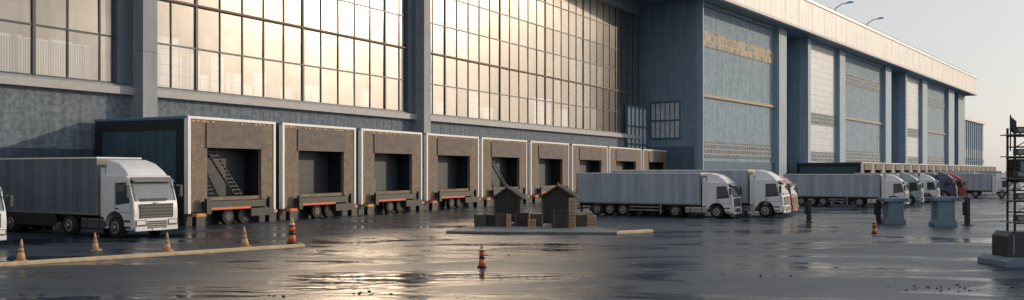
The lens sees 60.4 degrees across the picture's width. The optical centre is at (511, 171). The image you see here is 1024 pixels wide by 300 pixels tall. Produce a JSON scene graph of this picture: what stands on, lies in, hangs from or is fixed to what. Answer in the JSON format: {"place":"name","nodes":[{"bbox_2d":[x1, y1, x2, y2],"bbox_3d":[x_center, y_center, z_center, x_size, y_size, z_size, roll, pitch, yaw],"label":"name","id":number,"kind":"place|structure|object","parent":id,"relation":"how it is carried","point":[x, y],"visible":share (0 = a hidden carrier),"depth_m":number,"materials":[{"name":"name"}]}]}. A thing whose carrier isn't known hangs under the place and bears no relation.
{"place":"outdoors","nodes":[
{"label":"outdoors","id":0,"kind":"place"},
{"bbox_2d":[0,173,1023,299],"bbox_3d":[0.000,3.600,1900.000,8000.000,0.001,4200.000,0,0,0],"label":"ground","id":1,"kind":"structure","parent":0,"point":[836,251],"depth_m":35.80,"materials":[{"name":"asphalt"}]},
{"bbox_2d":[0,187,12,240],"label":"semi truck","id":2,"kind":"object","parent":1,"relation":"on","point":[3,229],"visible":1,"depth_m":41.82,"materials":[{"name":"metal"}]},
{"bbox_2d":[0,147,94,224],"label":"plinth wall","id":3,"kind":"structure","parent":1,"relation":"on","point":[10,152],"depth_m":59.08,"materials":[{"name":"concrete"}]},
{"bbox_2d":[0,84,647,148],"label":"wall","id":4,"kind":"structure","parent":3,"relation":"on","point":[34,117],"depth_m":63.59,"materials":[{"name":"concrete"}]},
{"bbox_2d":[0,75,641,138],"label":"sill beam","id":5,"kind":"structure","parent":4,"relation":"on","point":[51,84],"depth_m":75.05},
{"bbox_2d":[0,72,625,133],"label":"sill lip","id":6,"kind":"object","parent":5,"relation":"attached to","point":[51,78],"visible":0.42,"depth_m":75.15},
{"bbox_2d":[0,0,638,132],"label":"transoms","id":7,"kind":"object","parent":5,"relation":"on","point":[19,22],"visible":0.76,"depth_m":89.05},
{"bbox_2d":[31,0,638,132],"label":"mullions","id":8,"kind":"object","parent":5,"relation":"on","point":[33,38],"visible":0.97,"depth_m":100.26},
{"bbox_2d":[0,157,182,237],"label":"semi truck","id":9,"kind":"object","parent":1,"relation":"on","point":[117,197],"visible":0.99,"depth_m":49.13,"materials":[{"name":"metal"}]},
{"bbox_2d":[89,233,101,250],"bbox_3d":[-19.135,3.190,40.408,0.443,0.820,0.443,-2,0,-2],"label":"traffic cone","id":10,"kind":"object","parent":1,"relation":"on","point":[95,246],"visible":1,"depth_m":40.32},
{"bbox_2d":[0,244,304,266],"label":"parking kerb","id":11,"kind":"structure","parent":1,"relation":"on","point":[76,259],"depth_m":37.06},
{"bbox_2d":[14,239,27,260],"bbox_3d":[-19.720,3.150,35.357,0.486,0.900,0.486,2,0,-33],"label":"traffic cone","id":12,"kind":"object","parent":11,"relation":"on","point":[20,255],"visible":0.91,"depth_m":35.28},
{"bbox_2d":[239,227,250,246],"bbox_3d":[-12.798,3.111,42.128,0.529,0.980,0.529,-3,0,-22],"label":"traffic cone","id":13,"kind":"object","parent":11,"relation":"on","point":[244,242],"visible":0.94,"depth_m":42.03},
{"bbox_2d":[286,217,296,244],"bbox_3d":[-10.939,2.925,43.757,0.540,1.350,0.540,0,0,0],"label":"warning bollard","id":14,"kind":"object","parent":11,"relation":"on","point":[291,237],"visible":0.98,"depth_m":43.63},
{"bbox_2d":[161,232,173,251],"bbox_3d":[-15.673,3.170,40.000,0.464,0.860,0.464,0,0,-3],"label":"traffic cone","id":15,"kind":"object","parent":1,"relation":"on","point":[167,247],"visible":1,"depth_m":39.91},
{"bbox_2d":[94,116,276,226],"bbox_3d":[-23.137,-0.050,63.318,9.663,7.300,8.377,0,0,27],"label":"loading dock shelter","id":16,"kind":"object","parent":1,"relation":"on","point":[222,170],"visible":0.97,"depth_m":60.66,"materials":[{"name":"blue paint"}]},
{"bbox_2d":[207,148,243,196],"bbox_3d":[-20.854,-0.025,62.334,0.100,3.850,5.164,0,0,27],"label":"inner door","id":17,"kind":"structure","parent":16,"relation":"in","point":[234,163],"depth_m":62.95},
{"bbox_2d":[130,0,430,132],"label":"columns","id":18,"kind":"structure","parent":1,"relation":"on","point":[144,101],"depth_m":64.92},
{"bbox_2d":[111,0,414,112],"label":"column returns","id":19,"kind":"structure","parent":18,"relation":"attached to","point":[122,42],"depth_m":64.48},
{"bbox_2d":[0,0,579,127],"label":"interior back wall","id":20,"kind":"structure","parent":1,"relation":"on","point":[83,15],"depth_m":108.41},
{"bbox_2d":[177,0,608,82],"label":"interior galleries","id":21,"kind":"object","parent":20,"relation":"attached to","point":[254,8],"visible":0.44,"depth_m":102.72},
{"bbox_2d":[166,0,639,95],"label":"gantry rail","id":22,"kind":"object","parent":20,"relation":"attached to","point":[221,10],"visible":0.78,"depth_m":86.00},
{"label":"interior floor","id":23,"kind":"structure","parent":20,"relation":"attached to","visible":0},
{"bbox_2d":[0,32,110,81],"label":"storage racks","id":24,"kind":"object","parent":23,"relation":"on","point":[61,43],"visible":0.57,"depth_m":60.51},
{"bbox_2d":[1,35,109,80],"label":"storage rack slats","id":25,"kind":"object","parent":24,"relation":"attached to","point":[53,59],"visible":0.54,"depth_m":60.41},
{"bbox_2d":[45,0,626,132],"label":"interior columns","id":26,"kind":"structure","parent":23,"relation":"on","point":[50,14],"depth_m":110.80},
{"bbox_2d":[158,36,566,126],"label":"stored goods","id":27,"kind":"object","parent":23,"relation":"on","point":[252,80],"visible":0.48,"depth_m":75.53},
{"bbox_2d":[158,53,566,125],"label":"stored goods seams","id":28,"kind":"object","parent":27,"relation":"attached to","point":[285,88],"visible":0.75,"depth_m":74.16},
{"bbox_2d":[276,123,357,219],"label":"loading dock shelter","id":29,"kind":"object","parent":1,"relation":"on","point":[315,171],"visible":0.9,"depth_m":70.23,"materials":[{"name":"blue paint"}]},
{"bbox_2d":[298,150,327,193],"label":"inner door","id":30,"kind":"structure","parent":29,"relation":"in","point":[314,168],"depth_m":71.43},
{"bbox_2d":[356,128,423,213],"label":"loading dock shelter","id":31,"kind":"object","parent":1,"relation":"on","point":[388,171],"visible":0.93,"depth_m":79.30,"materials":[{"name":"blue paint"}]},
{"bbox_2d":[374,153,396,190],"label":"inner door","id":32,"kind":"structure","parent":31,"relation":"in","point":[385,174],"depth_m":80.69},
{"bbox_2d":[422,133,480,209],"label":"loading dock shelter","id":33,"kind":"object","parent":1,"relation":"on","point":[450,171],"visible":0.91,"depth_m":88.94,"materials":[{"name":"beige paint"}]},
{"bbox_2d":[438,155,456,188],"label":"inner door","id":34,"kind":"structure","parent":33,"relation":"in","point":[447,176],"depth_m":90.34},
{"bbox_2d":[477,243,486,267],"bbox_3d":[-1.130,3.140,33.138,0.368,0.920,0.368,0,0,0],"label":"warning bollard","id":35,"kind":"object","parent":1,"relation":"on","point":[481,258],"visible":1,"depth_m":33.05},
{"bbox_2d":[479,137,529,205],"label":"loading dock shelter","id":36,"kind":"object","parent":1,"relation":"on","point":[502,163],"visible":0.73,"depth_m":99.08,"materials":[{"name":"beige paint"}]},
{"bbox_2d":[491,157,506,186],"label":"inner door","id":37,"kind":"structure","parent":36,"relation":"in","point":[501,165],"depth_m":100.48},
{"bbox_2d":[491,184,526,221],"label":"wooden shed","id":38,"kind":"structure","parent":1,"relation":"on","point":[508,199],"depth_m":60.43,"materials":[{"name":"brown wood"}]},
{"bbox_2d":[503,203,510,213],"bbox_3d":[-0.335,2.783,60.420,0.560,1.254,0.013,0,0,8],"label":"door","id":39,"kind":"structure","parent":38,"relation":"in","point":[506,206],"depth_m":60.40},
{"bbox_2d":[527,141,568,201],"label":"loading dock shelter","id":40,"kind":"object","parent":1,"relation":"on","point":[547,166],"visible":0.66,"depth_m":109.84,"materials":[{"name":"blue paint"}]},
{"bbox_2d":[539,158,550,185],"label":"inner door","id":41,"kind":"structure","parent":40,"relation":"in","point":[547,177],"depth_m":111.83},
{"bbox_2d":[446,226,652,234],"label":"traffic island","id":42,"kind":"structure","parent":1,"relation":"on","point":[523,230],"depth_m":52.05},
{"bbox_2d":[474,214,485,226],"bbox_3d":[-2.054,3.085,56.074,0.700,0.750,0.600,0,0,-5],"label":"wooden crate","id":43,"kind":"object","parent":42,"relation":"on","point":[479,220],"visible":1,"depth_m":55.79,"materials":[{"name":"brown wood"}]},
{"bbox_2d":[485,214,495,225],"bbox_3d":[-1.358,3.100,56.469,0.750,0.720,0.600,0,0,4],"label":"wooden crate","id":44,"kind":"object","parent":42,"relation":"on","point":[490,220],"visible":0.87,"depth_m":56.19,"materials":[{"name":"brown wood"}]},
{"bbox_2d":[495,213,507,226],"bbox_3d":[-0.650,3.035,56.074,0.800,0.850,0.600,0,0,-3],"label":"wooden crate","id":45,"kind":"object","parent":42,"relation":"on","point":[500,219],"visible":0.91,"depth_m":55.79,"materials":[{"name":"brown wood"}]},
{"bbox_2d":[506,214,510,226],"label":"wooden crate","id":46,"kind":"object","parent":42,"relation":"on","point":[508,220],"visible":1,"depth_m":55.38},
{"bbox_2d":[514,212,528,225],"bbox_3d":[0.608,3.035,56.519,0.900,0.850,0.700,0,0,-5],"label":"wooden crate","id":47,"kind":"object","parent":42,"relation":"on","point":[520,219],"visible":0.95,"depth_m":56.20,"materials":[{"name":"brown wood"}]},
{"bbox_2d":[528,219,535,226],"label":"wooden crate","id":48,"kind":"object","parent":42,"relation":"on","point":[531,222],"visible":1,"depth_m":55.38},
{"bbox_2d":[530,213,542,226],"bbox_3d":[1.558,3.060,56.123,0.800,0.800,0.700,0,0,6],"label":"wooden crate","id":49,"kind":"object","parent":42,"relation":"on","point":[539,219],"visible":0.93,"depth_m":55.79,"materials":[{"name":"brown wood"}]},
{"bbox_2d":[552,210,568,227],"bbox_3d":[2.991,2.910,54.644,0.950,1.100,0.800,0,0,-6],"label":"wooden crate","id":50,"kind":"object","parent":42,"relation":"on","point":[560,218],"visible":1,"depth_m":54.27,"materials":[{"name":"brown wood"}]},
{"bbox_2d":[569,198,575,227],"bbox_3d":[3.749,2.535,54.821,0.420,1.850,0.400,0,0,0],"label":"wooden crate","id":51,"kind":"object","parent":42,"relation":"on","point":[572,212],"visible":0.98,"depth_m":54.62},
{"bbox_2d":[576,214,586,226],"bbox_3d":[4.416,3.085,56.074,0.700,0.750,0.600,0,0,-4],"label":"wooden crate","id":52,"kind":"object","parent":42,"relation":"on","point":[581,220],"visible":0.92,"depth_m":55.79,"materials":[{"name":"brown wood"}]},
{"bbox_2d":[587,215,595,226],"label":"wooden crate","id":53,"kind":"object","parent":42,"relation":"on","point":[591,220],"visible":1,"depth_m":55.79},
{"bbox_2d":[539,182,580,223],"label":"wooden shed","id":54,"kind":"structure","parent":1,"relation":"on","point":[557,196],"depth_m":58.71,"materials":[{"name":"brown wood"}]},
{"bbox_2d":[554,203,561,209],"bbox_3d":[3.059,2.741,58.629,0.560,1.338,0.013,0,0,12],"label":"door","id":55,"kind":"structure","parent":54,"relation":"in","point":[557,206],"depth_m":58.62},
{"bbox_2d":[569,144,606,192],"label":"loading dock shelter","id":56,"kind":"object","parent":1,"relation":"on","point":[587,158],"visible":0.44,"depth_m":120.89,"materials":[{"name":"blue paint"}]},
{"bbox_2d":[580,160,590,172],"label":"inner door","id":57,"kind":"structure","parent":56,"relation":"in","point":[584,167],"depth_m":123.85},
{"bbox_2d":[607,146,640,172],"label":"loading dock shelter","id":58,"kind":"object","parent":1,"relation":"on","point":[620,158],"visible":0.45,"depth_m":134.88,"materials":[{"name":"beige concrete"}]},
{"bbox_2d":[616,161,625,169],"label":"inner door","id":59,"kind":"structure","parent":58,"relation":"in","point":[618,166],"depth_m":136.72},
{"bbox_2d":[580,0,697,169],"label":"flank wall","id":60,"kind":"structure","parent":1,"relation":"on","point":[668,51],"depth_m":154.68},
{"bbox_2d":[625,105,647,148],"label":"stair window bars","id":61,"kind":"object","parent":60,"relation":"attached to","point":[631,126],"visible":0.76,"depth_m":148.89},
{"bbox_2d":[650,101,680,139],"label":"flank window frame","id":62,"kind":"object","parent":60,"relation":"attached to","point":[665,120],"visible":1,"depth_m":152.96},
{"bbox_2d":[650,102,679,137],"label":"flank window bars","id":63,"kind":"object","parent":62,"relation":"attached to","point":[665,119],"visible":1,"depth_m":153.12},
{"bbox_2d":[652,102,678,137],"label":"flank window glass","id":64,"kind":"object","parent":62,"relation":"in","point":[667,118],"visible":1,"depth_m":153.31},
{"bbox_2d":[648,146,693,169],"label":"flank base","id":65,"kind":"object","parent":60,"relation":"attached to","point":[680,157],"visible":0.21,"depth_m":151.54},
{"bbox_2d":[720,0,976,95],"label":"roof fascia","id":66,"kind":"structure","parent":60,"relation":"on","point":[806,14],"depth_m":210.26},
{"bbox_2d":[597,0,638,15],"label":"header","id":67,"kind":"object","parent":66,"relation":"attached to","point":[631,6],"visible":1,"depth_m":146.76},
{"bbox_2d":[542,0,974,95],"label":"roof soffit","id":68,"kind":"structure","parent":66,"relation":"attached to","point":[793,33],"depth_m":172.53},
{"bbox_2d":[736,0,952,84],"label":"fascia joints","id":69,"kind":"object","parent":66,"relation":"on","point":[931,58],"visible":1,"depth_m":275.38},
{"bbox_2d":[725,0,977,95],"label":"roof fascia lower trim","id":70,"kind":"structure","parent":66,"relation":"attached to","point":[787,22],"depth_m":194.88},
{"bbox_2d":[805,0,977,78],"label":"roof fascia upper trim","id":71,"kind":"structure","parent":66,"relation":"attached to","point":[860,24],"depth_m":227.78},
{"bbox_2d":[814,0,972,74],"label":"roof handrail","id":72,"kind":"object","parent":71,"relation":"on","point":[887,34],"visible":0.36,"depth_m":237.21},
{"bbox_2d":[641,149,666,169],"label":"loading dock shelter","id":73,"kind":"object","parent":1,"relation":"on","point":[653,159],"visible":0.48,"depth_m":147.43,"materials":[{"name":"beige concrete"}]},
{"bbox_2d":[649,162,655,169],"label":"inner door","id":74,"kind":"structure","parent":73,"relation":"in","point":[652,166],"depth_m":151.08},
{"bbox_2d":[576,173,741,217],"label":"semi truck","id":75,"kind":"object","parent":1,"relation":"on","point":[675,194],"visible":1,"depth_m":70.78,"materials":[{"name":"metal"}]},
{"bbox_2d":[612,170,790,216],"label":"semi truck","id":76,"kind":"object","parent":1,"relation":"on","point":[761,189],"visible":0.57,"depth_m":70.47,"materials":[{"name":"metal"}]},
{"bbox_2d":[704,161,773,172],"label":"panel base","id":77,"kind":"object","parent":1,"relation":"on","point":[724,165],"visible":0.12,"depth_m":164.02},
{"bbox_2d":[742,175,798,213],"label":"semi truck","id":78,"kind":"object","parent":1,"relation":"on","point":[793,192],"visible":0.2,"depth_m":74.92,"materials":[{"name":"red paint"}]},
{"bbox_2d":[787,39,789,173],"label":"recess wall","id":79,"kind":"structure","parent":1,"relation":"on","point":[788,106],"depth_m":193.72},
{"bbox_2d":[804,199,812,222],"bbox_3d":[21.175,2.750,62.857,0.550,1.700,0.500,0,0,0],"label":"gate post","id":80,"kind":"object","parent":1,"relation":"on","point":[807,208],"visible":1,"depth_m":62.75,"materials":[{"name":"metal"}]},
{"bbox_2d":[704,7,944,164],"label":"wall panels","id":81,"kind":"object","parent":1,"relation":"on","point":[729,75],"visible":0.5,"depth_m":170.71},
{"bbox_2d":[704,31,772,63],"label":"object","id":82,"kind":"object","parent":81,"relation":"attached to","point":[727,44],"depth_m":163.85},
{"bbox_2d":[704,141,944,164],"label":"window band","id":83,"kind":"object","parent":81,"relation":"attached to","point":[724,150],"depth_m":170.80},
{"bbox_2d":[704,94,945,134],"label":"ledge","id":84,"kind":"object","parent":81,"relation":"attached to","point":[749,102],"visible":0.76,"depth_m":171.00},
{"bbox_2d":[704,2,946,89],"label":"panel head","id":85,"kind":"object","parent":81,"relation":"on","point":[733,14],"visible":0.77,"depth_m":176.62},
{"bbox_2d":[845,73,944,109],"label":"window band","id":86,"kind":"object","parent":81,"relation":"attached to","point":[860,82],"depth_m":233.52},
{"bbox_2d":[698,0,953,176],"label":"piers","id":87,"kind":"structure","parent":1,"relation":"on","point":[780,99],"depth_m":192.77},
{"bbox_2d":[797,162,872,173],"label":"loading dock shelter","id":88,"kind":"object","parent":1,"relation":"on","point":[833,167],"visible":0.38,"depth_m":182.54,"materials":[{"name":"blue paint"}]},
{"bbox_2d":[784,174,909,206],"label":"semi truck","id":89,"kind":"object","parent":1,"relation":"on","point":[860,190],"visible":0.77,"depth_m":91.91,"materials":[{"name":"metal"}]},
{"bbox_2d":[811,43,918,161],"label":"tile panels","id":90,"kind":"object","parent":1,"relation":"on","point":[823,83],"visible":0.57,"depth_m":205.44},
{"bbox_2d":[811,112,918,137],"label":"window band","id":91,"kind":"object","parent":90,"relation":"attached to","point":[822,119],"depth_m":205.12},
{"bbox_2d":[811,151,918,163],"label":"window band","id":92,"kind":"object","parent":90,"relation":"attached to","point":[824,156],"depth_m":205.12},
{"bbox_2d":[871,218,877,233],"bbox_3d":[21.179,3.150,51.429,0.360,0.900,0.360,0,0,0],"label":"warning bollard","id":93,"kind":"object","parent":1,"relation":"on","point":[874,230],"visible":1,"depth_m":51.34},
{"bbox_2d":[874,199,881,223],"bbox_3d":[25.538,2.725,61.395,0.550,1.750,0.500,0,0,0],"label":"gate post","id":94,"kind":"object","parent":1,"relation":"on","point":[877,209],"visible":0.97,"depth_m":61.27,"materials":[{"name":"metal"}]},
{"bbox_2d":[873,162,882,172],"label":"loading dock shelter","id":95,"kind":"object","parent":1,"relation":"on","point":[877,167],"visible":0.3,"depth_m":188.59,"materials":[{"name":"beige concrete"}]},
{"bbox_2d":[831,173,924,204],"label":"semi truck","id":96,"kind":"object","parent":1,"relation":"on","point":[915,190],"visible":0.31,"depth_m":95.97,"materials":[{"name":"teal paint"}]},
{"bbox_2d":[883,163,892,172],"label":"loading dock shelter","id":97,"kind":"object","parent":1,"relation":"on","point":[887,167],"visible":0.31,"depth_m":194.49,"materials":[{"name":"beige concrete"}]},
{"bbox_2d":[878,198,908,223],"bbox_3d":[26.382,2.700,60.908,1.680,1.800,1.200,0,0,0],"label":"concrete pedestal","id":98,"kind":"object","parent":1,"relation":"on","point":[893,210],"visible":1,"depth_m":60.46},
{"bbox_2d":[893,163,901,172],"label":"loading dock shelter","id":99,"kind":"object","parent":1,"relation":"on","point":[897,167],"visible":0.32,"depth_m":201.32,"materials":[{"name":"blue paint"}]},
{"bbox_2d":[854,172,957,196],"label":"semi truck","id":100,"kind":"object","parent":1,"relation":"on","point":[947,182],"visible":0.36,"depth_m":113.92,"materials":[{"name":"blue paint"}]},
{"bbox_2d":[902,163,910,171],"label":"loading dock shelter","id":101,"kind":"object","parent":1,"relation":"on","point":[906,167],"visible":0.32,"depth_m":207.80,"materials":[{"name":"beige concrete"}]},
{"bbox_2d":[911,164,918,171],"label":"loading dock shelter","id":102,"kind":"object","parent":1,"relation":"on","point":[914,167],"visible":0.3,"depth_m":214.26,"materials":[{"name":"blue paint"}]},
{"bbox_2d":[899,174,940,202],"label":"semi truck","id":103,"kind":"object","parent":1,"relation":"on","point":[931,186],"visible":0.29,"depth_m":103.43,"materials":[{"name":"metal"}]},
{"bbox_2d":[919,164,926,171],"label":"loading dock shelter","id":104,"kind":"object","parent":1,"relation":"on","point":[922,167],"visible":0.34,"depth_m":220.95,"materials":[{"name":"blue paint"}]},
{"bbox_2d":[927,164,933,171],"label":"loading dock shelter","id":105,"kind":"object","parent":1,"relation":"on","point":[930,167],"visible":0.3,"depth_m":227.84,"materials":[{"name":"blue paint"}]},
{"bbox_2d":[898,172,980,194],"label":"semi truck","id":106,"kind":"object","parent":1,"relation":"on","point":[942,172],"visible":0.03,"depth_m":139.61,"materials":[{"name":"metal"}]},
{"bbox_2d":[925,197,960,226],"bbox_3d":[28.537,2.625,58.260,1.800,1.950,1.200,0,0,0],"label":"concrete pedestal","id":107,"kind":"object","parent":1,"relation":"on","point":[942,211],"visible":1,"depth_m":57.81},
{"bbox_2d":[935,173,965,195],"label":"semi truck","id":108,"kind":"object","parent":1,"relation":"on","point":[961,189],"visible":0.2,"depth_m":120.35,"materials":[{"name":"red paint"}]},
{"bbox_2d":[957,94,964,164],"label":"end pier","id":109,"kind":"structure","parent":1,"relation":"on","point":[960,129],"depth_m":331.45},
{"bbox_2d":[962,196,972,225],"bbox_3d":[30.548,2.600,59.105,0.550,2.000,0.500,0,0,0],"label":"gate post","id":110,"kind":"object","parent":1,"relation":"on","point":[966,208],"visible":1,"depth_m":58.97,"materials":[{"name":"metal"}]},
{"bbox_2d":[935,173,1012,197],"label":"semi truck","id":111,"kind":"object","parent":1,"relation":"on","point":[976,185],"visible":0.52,"depth_m":123.59,"materials":[{"name":"metal"}]},
{"bbox_2d":[966,120,982,165],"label":"piers","id":112,"kind":"structure","parent":1,"relation":"on","point":[969,135],"depth_m":419.26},
{"bbox_2d":[965,148,979,158],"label":"windows","id":113,"kind":"structure","parent":112,"relation":"attached to","point":[973,153],"depth_m":418.05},
{"bbox_2d":[965,120,983,165],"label":"walls","id":114,"kind":"structure","parent":1,"relation":"on","point":[975,140],"depth_m":430.78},
{"bbox_2d":[965,116,985,124],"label":"roof edge","id":115,"kind":"object","parent":114,"relation":"on","point":[975,120],"visible":0.21,"depth_m":422.05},
{"bbox_2d":[930,171,1020,191],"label":"semi truck","id":116,"kind":"object","parent":1,"relation":"on","point":[993,173],"visible":0.16,"depth_m":148.68,"materials":[{"name":"metal"}]},
{"bbox_2d":[978,115,1023,267],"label":"signal mast","id":117,"kind":"object","parent":1,"relation":"on","point":[1007,248],"visible":1,"depth_m":33.69,"materials":[{"name":"metal"}]},
{"bbox_2d":[19,239,1013,296],"bbox_3d":[0.623,3.580,36.199,30.103,0.039,21.884,0,0,0],"label":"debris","id":118,"kind":"object","parent":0,"point":[42,294],"visible":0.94,"depth_m":26.88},
{"bbox_2d":[628,107,645,148],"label":"stair window glass","id":119,"kind":"object","parent":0,"point":[629,123],"visible":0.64,"depth_m":149.67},
{"bbox_2d":[790,39,956,173],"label":"recess side wall","id":120,"kind":"structure","parent":0,"point":[794,102],"depth_m":194.09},
{"bbox_2d":[813,0,1023,172],"label":"sky","id":121,"kind":"structure","parent":0,"point":[984,39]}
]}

